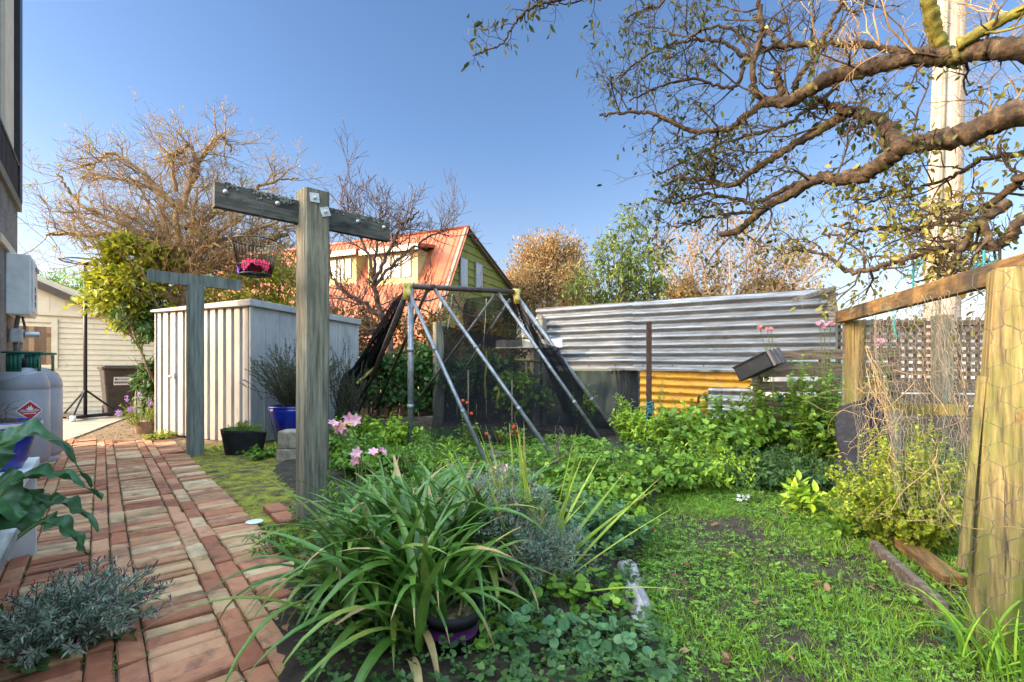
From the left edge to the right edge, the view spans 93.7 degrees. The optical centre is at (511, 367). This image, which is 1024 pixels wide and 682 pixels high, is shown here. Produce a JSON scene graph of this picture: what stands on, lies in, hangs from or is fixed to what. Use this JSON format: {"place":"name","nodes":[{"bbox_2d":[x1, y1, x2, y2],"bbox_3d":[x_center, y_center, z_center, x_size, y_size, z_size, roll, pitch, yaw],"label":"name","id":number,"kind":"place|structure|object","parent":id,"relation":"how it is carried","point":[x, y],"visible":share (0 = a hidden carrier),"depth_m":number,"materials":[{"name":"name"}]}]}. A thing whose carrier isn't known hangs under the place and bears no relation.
{"place":"outdoors","nodes":[
{"label":"outdoors","id":0,"kind":"place"},
{"bbox_2d":[18,276,154,410],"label":"garage","id":1,"kind":"structure","parent":0,"point":[56,326],"depth_m":10.77,"materials":[{"name":"beige wood"}]},
{"bbox_2d":[63,408,145,440],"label":"pavement","id":2,"kind":"structure","parent":0,"point":[78,427],"depth_m":8.30,"materials":[{"name":"concrete"}]},
{"bbox_2d":[58,257,122,421],"bbox_3d":[-8.127,-0.520,9.017,0.940,2.978,0.992,0,0,0],"label":"pole stand","id":3,"kind":"object","parent":2,"relation":"on","point":[73,416],"visible":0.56,"depth_m":9.03,"materials":[{"name":"black paint"}]},
{"bbox_2d":[97,366,139,415],"bbox_3d":[-8.012,0.463,9.768,0.768,1.005,0.600,0,0,44],"label":"wheelie bin","id":4,"kind":"object","parent":2,"relation":"on","point":[115,387],"visible":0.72,"depth_m":9.54,"materials":[{"name":"black plastic"}]},
{"bbox_2d":[75,412,222,451],"bbox_3d":[-5.753,1.000,8.796,4.640,0.060,7.280,0,0,0],"label":"dirt strip","id":5,"kind":"object","parent":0,"point":[116,427],"visible":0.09,"depth_m":6.95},
{"bbox_2d":[61,227,195,418],"bbox_3d":[-6.737,-0.699,8.489,1.974,3.565,1.395,0,0,12],"label":"evergreen shrub","id":6,"kind":"object","parent":5,"relation":"on","point":[124,317],"visible":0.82,"depth_m":8.26,"materials":[{"name":"green plant"}]},
{"bbox_2d":[17,86,343,343],"bbox_3d":[-6.034,-1.949,8.545,5.308,6.080,3.192,0,0,0],"label":"bare tree","id":7,"kind":"object","parent":5,"relation":"on","point":[197,255],"visible":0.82,"depth_m":8.55,"materials":[{"name":"brown plant"}]},
{"bbox_2d":[163,229,337,307],"bbox_3d":[-6.014,-1.051,10.306,4.406,4.125,2.208,0,0,0],"label":"background shrub","id":8,"kind":"object","parent":5,"relation":"on","point":[275,279],"visible":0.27,"depth_m":10.16,"materials":[{"name":"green plant"}]},
{"bbox_2d":[151,299,361,440],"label":"garden shed","id":9,"kind":"structure","parent":5,"relation":"on","point":[238,334],"depth_m":6.46,"materials":[{"name":"metal"}]},
{"bbox_2d":[157,312,185,435],"bbox_3d":[-4.681,0.085,6.750,0.964,1.730,0.034,0,0,23],"label":"door","id":10,"kind":"structure","parent":9,"relation":"in","point":[171,327],"depth_m":6.79,"materials":[{"name":"metal"}]},
{"bbox_2d":[0,438,486,681],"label":"path","id":11,"kind":"structure","parent":0,"point":[186,645],"depth_m":2.36,"materials":[{"name":"brick"}]},
{"bbox_2d":[0,457,39,562],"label":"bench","id":12,"kind":"object","parent":11,"relation":"on","point":[25,544],"visible":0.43,"depth_m":2.46,"materials":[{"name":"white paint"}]},
{"bbox_2d":[0,417,42,471],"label":"blue pot","id":13,"kind":"object","parent":12,"relation":"on","point":[22,450],"visible":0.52,"depth_m":2.21,"materials":[{"name":"ceramic"}]},
{"bbox_2d":[0,417,103,555],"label":"leaf plant","id":14,"kind":"object","parent":13,"relation":"in","point":[22,510],"visible":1,"depth_m":1.83,"materials":[{"name":"green plant"}]},
{"bbox_2d":[0,351,50,465],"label":"gas cylinder","id":15,"kind":"object","parent":11,"relation":"on","point":[33,391],"visible":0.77,"depth_m":4.48,"materials":[{"name":"grey metal"}]},
{"bbox_2d":[24,352,62,461],"bbox_3d":[-4.897,0.422,4.957,0.380,1.156,0.380,0,0,0],"label":"gas cylinder","id":16,"kind":"object","parent":11,"relation":"on","point":[56,382],"visible":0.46,"depth_m":4.96,"materials":[{"name":"grey metal"}]},
{"bbox_2d":[0,594,153,672],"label":"ground weed","id":17,"kind":"object","parent":11,"relation":"on","point":[42,665],"visible":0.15,"depth_m":1.58,"materials":[{"name":"green plant"}]},
{"bbox_2d":[0,555,175,669],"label":"variegated shrub","id":18,"kind":"object","parent":11,"relation":"on","point":[38,627],"visible":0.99,"depth_m":1.63,"materials":[{"name":"green plant"}]},
{"bbox_2d":[191,440,322,559],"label":"moss ground","id":19,"kind":"structure","parent":0,"point":[258,488],"depth_m":4.11,"materials":[{"name":"green plant"}]},
{"bbox_2d":[147,269,240,456],"bbox_3d":[-3.542,-0.003,5.403,0.900,2.106,0.154,0,0,-44],"label":"clothesline post","id":20,"kind":"object","parent":19,"relation":"on","point":[195,284],"visible":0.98,"depth_m":5.33,"materials":[{"name":"grey wood"}]},
{"bbox_2d":[220,426,266,455],"bbox_3d":[-3.099,0.850,5.556,0.480,0.300,0.480,0,0,0],"label":"barrel planter","id":21,"kind":"object","parent":19,"relation":"on","point":[234,442],"visible":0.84,"depth_m":5.37,"materials":[{"name":"black plastic"}]},
{"bbox_2d":[241,517,315,555],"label":"edge sprig","id":22,"kind":"object","parent":19,"relation":"on","point":[288,541],"visible":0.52,"depth_m":2.51,"materials":[{"name":"green plant"}]},
{"bbox_2d":[267,404,295,444],"bbox_3d":[-2.757,0.738,6.081,0.630,0.525,0.630,0,0,0],"label":"blue pot","id":23,"kind":"object","parent":19,"relation":"on","point":[282,418],"visible":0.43,"depth_m":5.82,"materials":[{"name":"ceramic"}]},
{"bbox_2d":[239,339,342,406],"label":"rosemary bush","id":24,"kind":"object","parent":23,"relation":"in","point":[284,391],"visible":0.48,"depth_m":5.90,"materials":[{"name":"green plant"}]},
{"bbox_2d":[213,182,389,531],"bbox_3d":[-1.207,-0.013,2.946,1.060,2.125,0.188,0,0,-44],"label":"clothesline post","id":25,"kind":"object","parent":19,"relation":"on","point":[312,215],"visible":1,"depth_m":2.89,"materials":[{"name":"grey wood"}]},
{"bbox_2d":[231,203,278,277],"bbox_3d":[-1.454,-0.729,2.720,0.240,0.413,0.239,0,0,0],"label":"peg basket","id":26,"kind":"object","parent":25,"relation":"hanging from","point":[247,273],"visible":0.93,"depth_m":2.70,"materials":[{"name":"black paint"}]},
{"bbox_2d":[329,412,384,453],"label":"shrub","id":27,"kind":"object","parent":19,"relation":"on","point":[333,442],"visible":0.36,"depth_m":5.22,"materials":[{"name":"green plant"}]},
{"bbox_2d":[207,225,513,390],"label":"gabled house","id":28,"kind":"structure","parent":0,"point":[469,261],"depth_m":17.95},
{"bbox_2d":[17,0,1023,368],"label":"sky","id":29,"kind":"structure","parent":0,"point":[523,140],"materials":[{"name":"blue"}]},
{"bbox_2d":[179,369,971,649],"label":"ground","id":30,"kind":"structure","parent":0,"point":[898,639],"depth_m":2.71,"materials":[{"name":"brown soil"}]},
{"bbox_2d":[0,0,22,372],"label":"house","id":31,"kind":"structure","parent":30,"relation":"on","point":[11,107],"depth_m":5.16,"materials":[{"name":"paint"}]},
{"bbox_2d":[0,0,13,148],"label":"window","id":32,"kind":"structure","parent":31,"relation":"in","point":[6,6],"depth_m":5.11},
{"bbox_2d":[5,252,38,318],"bbox_3d":[-5.350,-0.880,5.260,0.224,0.640,0.550,0,0,-41],"label":"meter box","id":33,"kind":"object","parent":31,"relation":"attached to","point":[21,271],"visible":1,"depth_m":5.06,"materials":[{"name":"white paint"}]},
{"bbox_2d":[495,223,600,336],"bbox_3d":[2.168,-3.005,22.930,6.520,8.040,5.452,0,0,0],"label":"round tree","id":34,"kind":"object","parent":30,"relation":"on","point":[537,275],"visible":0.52,"depth_m":22.02,"materials":[{"name":"brown plant"}]},
{"bbox_2d":[555,194,679,370],"bbox_3d":[2.041,-1.227,9.213,2.394,4.470,1.640,0,0,0],"label":"tall green tree","id":35,"kind":"object","parent":30,"relation":"on","point":[621,272],"visible":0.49,"depth_m":9.16,"materials":[{"name":"green plant"}]},
{"bbox_2d":[535,288,835,414],"bbox_3d":[2.251,-0.004,7.055,4.166,2.008,0.246,0,0,29],"label":"iron fence","id":36,"kind":"object","parent":30,"relation":"on","point":[720,332],"visible":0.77,"depth_m":6.82,"materials":[{"name":"metal"}]},
{"bbox_2d":[574,371,639,428],"bbox_3d":[1.262,0.550,7.596,2.500,1.000,0.076,0,0,29],"label":"shade screen","id":37,"kind":"object","parent":36,"relation":"attached to","point":[606,385],"visible":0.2,"depth_m":7.43,"materials":[{"name":"fabric"}]},
{"bbox_2d":[640,370,750,425],"bbox_3d":[2.542,0.458,6.756,1.472,0.885,0.048,0,0,29],"label":"yellow iron sheet","id":38,"kind":"object","parent":36,"relation":"attached to","point":[686,386],"visible":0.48,"depth_m":6.82,"materials":[{"name":"yellow metal"}]},
{"bbox_2d":[708,388,751,417],"bbox_3d":[2.943,0.490,6.475,0.552,0.420,0.052,0,0,29],"label":"sheet","id":39,"kind":"object","parent":38,"relation":"attached to","point":[734,393],"visible":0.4,"depth_m":6.49,"materials":[{"name":"silver metal"}]},
{"bbox_2d":[659,267,811,298],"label":"golden bush","id":40,"kind":"object","parent":30,"relation":"on","point":[674,294],"visible":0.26,"depth_m":11.35,"materials":[{"name":"brown plant"}]},
{"bbox_2d":[632,188,865,382],"bbox_3d":[5.612,-1.884,11.398,5.398,4.604,2.918,0,0,0],"label":"golden shrub","id":41,"kind":"object","parent":30,"relation":"on","point":[756,277],"visible":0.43,"depth_m":11.20,"materials":[{"name":"brown plant"}]},
{"bbox_2d":[752,347,901,449],"bbox_3d":[3.436,0.417,5.305,1.398,1.265,0.114,0,0,22],"label":"pallet fence","id":42,"kind":"object","parent":30,"relation":"on","point":[785,370],"visible":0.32,"depth_m":5.28,"materials":[{"name":"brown wood"}]},
{"bbox_2d":[732,348,786,380],"bbox_3d":[2.673,-0.036,5.187,0.478,0.368,0.409,0,0,-43],"label":"plastic tray","id":43,"kind":"object","parent":42,"relation":"on","point":[760,363],"visible":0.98,"depth_m":5.07,"materials":[{"name":"black plastic"}]},
{"bbox_2d":[834,315,983,445],"bbox_3d":[5.255,0.125,6.339,1.904,1.750,0.242,0,0,13],"label":"lattice fence","id":44,"kind":"object","parent":30,"relation":"on","point":[977,358],"visible":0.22,"depth_m":6.28,"materials":[{"name":"brown wood"}]},
{"bbox_2d":[918,0,966,418],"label":"utility pole","id":45,"kind":"object","parent":30,"relation":"on","point":[953,32],"visible":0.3,"depth_m":7.70,"materials":[{"name":"brown wood"}]},
{"bbox_2d":[268,416,967,681],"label":"garden bed","id":46,"kind":"object","parent":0,"point":[294,670],"visible":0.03,"depth_m":1.67,"materials":[{"name":"soil"}]},
{"bbox_2d":[329,335,371,428],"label":"rosemary bush","id":47,"kind":"object","parent":46,"relation":"on","point":[344,398],"visible":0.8,"depth_m":6.53,"materials":[{"name":"green plant"}]},
{"bbox_2d":[318,412,395,514],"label":"lily plant","id":48,"kind":"object","parent":46,"relation":"on","point":[349,420],"visible":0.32,"depth_m":2.74,"materials":[{"name":"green plant"}]},
{"bbox_2d":[329,433,401,479],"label":"shrub","id":49,"kind":"object","parent":46,"relation":"on","point":[336,458],"visible":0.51,"depth_m":4.10,"materials":[{"name":"green plant"}]},
{"bbox_2d":[141,449,598,681],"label":"strappy plant","id":50,"kind":"object","parent":46,"relation":"on","point":[401,545],"visible":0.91,"depth_m":1.70,"materials":[{"name":"green plant"}]},
{"bbox_2d":[274,122,489,403],"bbox_3d":[-2.270,-1.653,8.475,3.906,4.670,1.931,0,0,-11],"label":"bare tree","id":51,"kind":"object","parent":46,"relation":"on","point":[372,278],"visible":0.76,"depth_m":8.46,"materials":[{"name":"brown plant"}]},
{"bbox_2d":[359,348,407,419],"bbox_3d":[-2.459,0.315,8.447,1.802,1.407,1.328,0,0,0],"label":"creeper mound","id":52,"kind":"object","parent":46,"relation":"on","point":[399,377],"visible":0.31,"depth_m":8.28,"materials":[{"name":"green plant"}]},
{"bbox_2d":[357,411,422,445],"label":"shrub","id":53,"kind":"object","parent":46,"relation":"on","point":[395,432],"visible":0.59,"depth_m":5.51,"materials":[{"name":"green plant"}]},
{"bbox_2d":[375,341,439,416],"bbox_3d":[-1.506,0.165,8.705,1.826,1.708,1.514,0,0,32],"label":"creeper mound","id":54,"kind":"object","parent":46,"relation":"on","point":[423,356],"visible":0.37,"depth_m":8.40,"materials":[{"name":"green plant"}]},
{"bbox_2d":[385,431,452,480],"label":"shrub","id":55,"kind":"object","parent":46,"relation":"on","point":[424,460],"visible":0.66,"depth_m":4.22,"materials":[{"name":"green plant"}]},
{"bbox_2d":[427,593,481,656],"bbox_3d":[-0.197,0.900,1.613,0.194,0.200,0.194,0,0,0],"label":"plant pot","id":56,"kind":"object","parent":46,"relation":"on","point":[457,626],"visible":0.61,"depth_m":1.55,"materials":[{"name":"black plastic"}]},
{"bbox_2d":[329,426,624,481],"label":"bed weeds","id":57,"kind":"object","parent":46,"relation":"on","point":[533,447],"visible":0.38,"depth_m":5.27,"materials":[{"name":"green plant"}]},
{"bbox_2d":[355,282,619,463],"bbox_3d":[-0.773,-0.021,6.550,4.086,2.101,2.576,0,0,32],"label":"swing frame","id":58,"kind":"object","parent":46,"relation":"on","point":[408,290],"visible":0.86,"depth_m":5.82,"materials":[{"name":"metal"}]},
{"bbox_2d":[335,293,405,419],"bbox_3d":[-1.802,-0.064,6.463,2.039,1.734,0.603,0,0,39],"label":"bird netting","id":59,"kind":"object","parent":58,"relation":"hanging from","point":[369,354],"visible":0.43,"depth_m":6.46,"materials":[{"name":"black fabric"}]},
{"bbox_2d":[463,294,521,339],"bbox_3d":[-0.282,-0.658,6.861,0.850,0.738,0.239,0,0,8],"label":"bird netting","id":60,"kind":"object","parent":58,"relation":"hanging from","point":[506,325],"visible":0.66,"depth_m":6.85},
{"bbox_2d":[430,326,598,445],"bbox_3d":[0.031,0.232,6.215,2.190,1.558,0.578,0,0,-13],"label":"bird netting","id":61,"kind":"object","parent":58,"relation":"hanging from","point":[539,392],"visible":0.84,"depth_m":6.24,"materials":[{"name":"black fabric"}]},
{"bbox_2d":[517,304,614,437],"bbox_3d":[0.785,0.056,6.447,1.536,2.086,0.507,0,0,0],"label":"bird netting","id":62,"kind":"object","parent":58,"relation":"hanging from","point":[603,428],"visible":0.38,"depth_m":6.60,"materials":[{"name":"black fabric"}]},
{"bbox_2d":[288,461,694,681],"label":"shaded weeds","id":63,"kind":"object","parent":46,"relation":"on","point":[518,675],"visible":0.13,"depth_m":1.53,"materials":[{"name":"green plant"}]},
{"bbox_2d":[471,594,542,650],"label":"strawberry plant","id":64,"kind":"object","parent":46,"relation":"on","point":[481,644],"visible":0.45,"depth_m":1.65,"materials":[{"name":"green plant"}]},
{"bbox_2d":[437,435,603,598],"bbox_3d":[0.049,0.638,1.993,0.742,0.738,0.527,0,0,0],"label":"silver shrub","id":65,"kind":"object","parent":46,"relation":"on","point":[534,548],"visible":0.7,"depth_m":1.93,"materials":[{"name":"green plant"}]},
{"bbox_2d":[494,598,587,665],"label":"strawberry plant","id":66,"kind":"object","parent":46,"relation":"on","point":[524,611],"visible":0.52,"depth_m":1.62,"materials":[{"name":"green plant"}]},
{"bbox_2d":[444,412,686,597],"bbox_3d":[0.211,0.605,2.124,1.028,0.834,0.698,0,0,0],"label":"flax plant","id":67,"kind":"object","parent":46,"relation":"on","point":[524,483],"visible":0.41,"depth_m":2.01,"materials":[{"name":"green plant"}]},
{"bbox_2d":[527,573,608,624],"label":"strawberry plant","id":68,"kind":"object","parent":46,"relation":"on","point":[562,586],"visible":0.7,"depth_m":1.87,"materials":[{"name":"green plant"}]},
{"bbox_2d":[527,443,641,508],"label":"soft shrub","id":69,"kind":"object","parent":46,"relation":"on","point":[609,476],"visible":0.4,"depth_m":3.23,"materials":[{"name":"green plant"}]},
{"bbox_2d":[543,609,627,671],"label":"strawberry plant","id":70,"kind":"object","parent":46,"relation":"on","point":[564,626],"visible":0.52,"depth_m":1.58,"materials":[{"name":"green plant"}]},
{"bbox_2d":[536,485,658,554],"bbox_3d":[0.416,0.818,2.595,0.671,0.369,0.608,0,0,0],"label":"soft shrub","id":71,"kind":"object","parent":46,"relation":"on","point":[612,530],"visible":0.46,"depth_m":2.49,"materials":[{"name":"green plant"}]},
{"bbox_2d":[564,566,634,612],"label":"strawberry plant","id":72,"kind":"object","parent":46,"relation":"on","point":[617,602],"visible":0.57,"depth_m":1.90,"materials":[{"name":"green plant"}]},
{"bbox_2d":[563,474,660,538],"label":"soft shrub","id":73,"kind":"object","parent":46,"relation":"on","point":[637,509],"visible":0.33,"depth_m":2.76,"materials":[{"name":"green plant"}]},
{"bbox_2d":[564,431,674,500],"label":"soft shrub","id":74,"kind":"object","parent":46,"relation":"on","point":[636,467],"visible":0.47,"depth_m":3.37,"materials":[{"name":"green plant"}]},
{"bbox_2d":[569,615,677,681],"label":"strawberry plant","id":75,"kind":"object","parent":46,"relation":"on","point":[624,637],"visible":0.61,"depth_m":1.49,"materials":[{"name":"green plant"}]},
{"bbox_2d":[615,433,720,496],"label":"leafy shrub","id":76,"kind":"object","parent":46,"relation":"on","point":[675,472],"visible":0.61,"depth_m":3.67,"materials":[{"name":"green plant"}]},
{"bbox_2d":[638,398,714,454],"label":"bright shrub","id":77,"kind":"object","parent":46,"relation":"on","point":[657,433],"visible":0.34,"depth_m":5.16,"materials":[{"name":"green plant"}]},
{"bbox_2d":[645,392,752,461],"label":"leafy shrub","id":78,"kind":"object","parent":46,"relation":"on","point":[698,428],"visible":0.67,"depth_m":4.95,"materials":[{"name":"green plant"}]},
{"bbox_2d":[660,430,763,490],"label":"bright shrub","id":79,"kind":"object","parent":46,"relation":"on","point":[715,473],"visible":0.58,"depth_m":3.89,"materials":[{"name":"green plant"}]},
{"bbox_2d":[677,393,787,454],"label":"leafy shrub","id":80,"kind":"object","parent":46,"relation":"on","point":[755,437],"visible":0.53,"depth_m":5.09,"materials":[{"name":"green plant"}]},
{"bbox_2d":[461,0,1023,346],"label":"fruit tree","id":81,"kind":"object","parent":46,"relation":"on","point":[896,143],"visible":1,"depth_m":3.30,"materials":[{"name":"brown plant"}]},
{"bbox_2d":[739,324,802,454],"bbox_3d":[2.853,0.262,5.237,0.631,1.480,0.662,0,0,0],"label":"tall plant","id":82,"kind":"object","parent":46,"relation":"on","point":[786,400],"visible":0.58,"depth_m":5.12,"materials":[{"name":"green plant"}]},
{"bbox_2d":[600,438,968,487],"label":"border weeds","id":83,"kind":"object","parent":46,"relation":"on","point":[750,452],"visible":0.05,"depth_m":4.70,"materials":[{"name":"green plant"}]},
{"bbox_2d":[756,354,828,457],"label":"tall plant","id":84,"kind":"object","parent":46,"relation":"on","point":[803,406],"visible":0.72,"depth_m":4.90,"materials":[{"name":"green plant"}]},
{"bbox_2d":[787,394,841,463],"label":"leafy shrub","id":85,"kind":"object","parent":46,"relation":"on","point":[808,444],"visible":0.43,"depth_m":4.72,"materials":[{"name":"green plant"}]},
{"bbox_2d":[802,369,841,460],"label":"tall plant","id":86,"kind":"object","parent":46,"relation":"on","point":[806,414],"visible":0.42,"depth_m":4.75,"materials":[{"name":"green plant"}]},
{"bbox_2d":[845,320,865,404],"bbox_3d":[2.660,0.370,3.720,0.136,1.460,0.136,0,0,0],"label":"round post","id":87,"kind":"object","parent":46,"relation":"on","point":[852,330],"visible":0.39,"depth_m":3.67,"materials":[{"name":"brown wood"}]},
{"bbox_2d":[832,395,887,496],"bbox_3d":[2.705,0.596,3.725,0.434,0.771,0.275,0,0,-17],"label":"cloth wrap","id":88,"kind":"object","parent":87,"relation":"attached to","point":[846,426],"visible":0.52,"depth_m":3.64,"materials":[{"name":"grey fabric"}]},
{"bbox_2d":[835,253,1023,322],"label":"rail beam","id":89,"kind":"structure","parent":87,"relation":"attached to","point":[954,284],"depth_m":2.47,"materials":[{"name":"brown wood"}]},
{"bbox_2d":[957,266,1023,668],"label":"square post","id":90,"kind":"object","parent":46,"relation":"on","point":[1000,415],"visible":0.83,"depth_m":1.63,"materials":[{"name":"brown wood"}]},
{"bbox_2d":[849,290,975,547],"bbox_3d":[2.115,0.187,2.675,0.115,1.050,2.220,0,0,27],"label":"chicken wire","id":91,"kind":"object","parent":90,"relation":"attached to","point":[875,346],"visible":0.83,"depth_m":2.23,"materials":[{"name":"grey metal"}]},
{"bbox_2d":[802,345,1023,607],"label":"dry vine","id":92,"kind":"object","parent":91,"relation":"attached to","point":[880,395],"visible":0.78,"depth_m":2.54,"materials":[{"name":"brown plant"}]},
{"bbox_2d":[901,308,981,530],"bbox_3d":[2.025,0.260,2.260,0.120,1.018,1.229,0,0,28],"label":"chicken wire","id":93,"kind":"object","parent":90,"relation":"attached to","point":[946,374],"visible":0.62,"depth_m":2.23,"materials":[{"name":"grey metal"}]},
{"bbox_2d":[954,265,1023,660],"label":"chicken wire","id":94,"kind":"object","parent":90,"relation":"attached to","point":[991,461],"visible":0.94,"depth_m":1.60,"materials":[{"name":"grey metal"}]},
{"bbox_2d":[638,485,1023,681],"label":"lawn grass","id":95,"kind":"structure","parent":0,"point":[874,619],"depth_m":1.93,"materials":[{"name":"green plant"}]},
{"bbox_2d":[705,446,812,491],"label":"shrub","id":96,"kind":"object","parent":95,"relation":"on","point":[764,477],"visible":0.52,"depth_m":3.84,"materials":[{"name":"green plant"}]},
{"bbox_2d":[753,439,837,490],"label":"shrub","id":97,"kind":"object","parent":95,"relation":"on","point":[796,463],"visible":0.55,"depth_m":3.99,"materials":[{"name":"green plant"}]},
{"bbox_2d":[779,470,857,515],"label":"dahlia plant","id":98,"kind":"object","parent":95,"relation":"on","point":[800,495],"visible":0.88,"depth_m":3.25,"materials":[{"name":"green plant"}]},
{"bbox_2d":[632,484,1023,681],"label":"clover","id":99,"kind":"object","parent":95,"relation":"on","point":[785,623],"visible":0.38,"depth_m":2.02,"materials":[{"name":"green plant"}]},
{"bbox_2d":[638,483,1023,681],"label":"lawn weeds","id":100,"kind":"object","parent":95,"relation":"on","point":[715,654],"visible":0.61,"depth_m":2.16,"materials":[{"name":"green plant"}]},
{"bbox_2d":[813,511,878,538],"bbox_3d":[2.036,0.948,2.914,0.332,0.137,0.323,0,0,10],"label":"nasturtium","id":101,"kind":"object","parent":95,"relation":"on","point":[832,523],"visible":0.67,"depth_m":2.86,"materials":[{"name":"green plant"}]},
{"bbox_2d":[814,404,968,554],"bbox_3d":[2.186,0.599,2.623,0.808,0.809,0.809,0,0,0],"label":"sunny bush","id":102,"kind":"object","parent":95,"relation":"on","point":[931,536],"visible":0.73,"depth_m":2.56,"materials":[{"name":"green plant"}]},
{"bbox_2d":[869,540,948,617],"bbox_3d":[1.818,0.988,2.233,0.035,0.135,0.714,0,0,18],"label":"edging board","id":103,"kind":"object","parent":95,"relation":"on","point":[902,571],"visible":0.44,"depth_m":2.17,"materials":[{"name":"grey wood"}]},
{"bbox_2d":[888,531,965,587],"bbox_3d":[2.065,0.950,2.432,0.090,0.070,0.581,0,0,16],"label":"edging board","id":104,"kind":"object","parent":95,"relation":"on","point":[932,563],"visible":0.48,"depth_m":2.30,"materials":[{"name":"brown wood"}]},
{"bbox_2d":[854,553,1023,681],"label":"long grass","id":105,"kind":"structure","parent":95,"relation":"on","point":[999,647],"depth_m":1.58,"materials":[{"name":"green plant"}]},
{"bbox_2d":[751,320,983,406],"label":"white building","id":106,"kind":"structure","parent":0,"point":[816,378],"depth_m":11.50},
{"bbox_2d":[881,403,967,415],"bbox_3d":[3.387,0.343,4.000,0.045,0.136,0.805,0,0,-2],"label":"rail","id":107,"kind":"object","parent":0,"point":[926,409],"visible":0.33,"depth_m":3.89,"materials":[{"name":"brown wood"}]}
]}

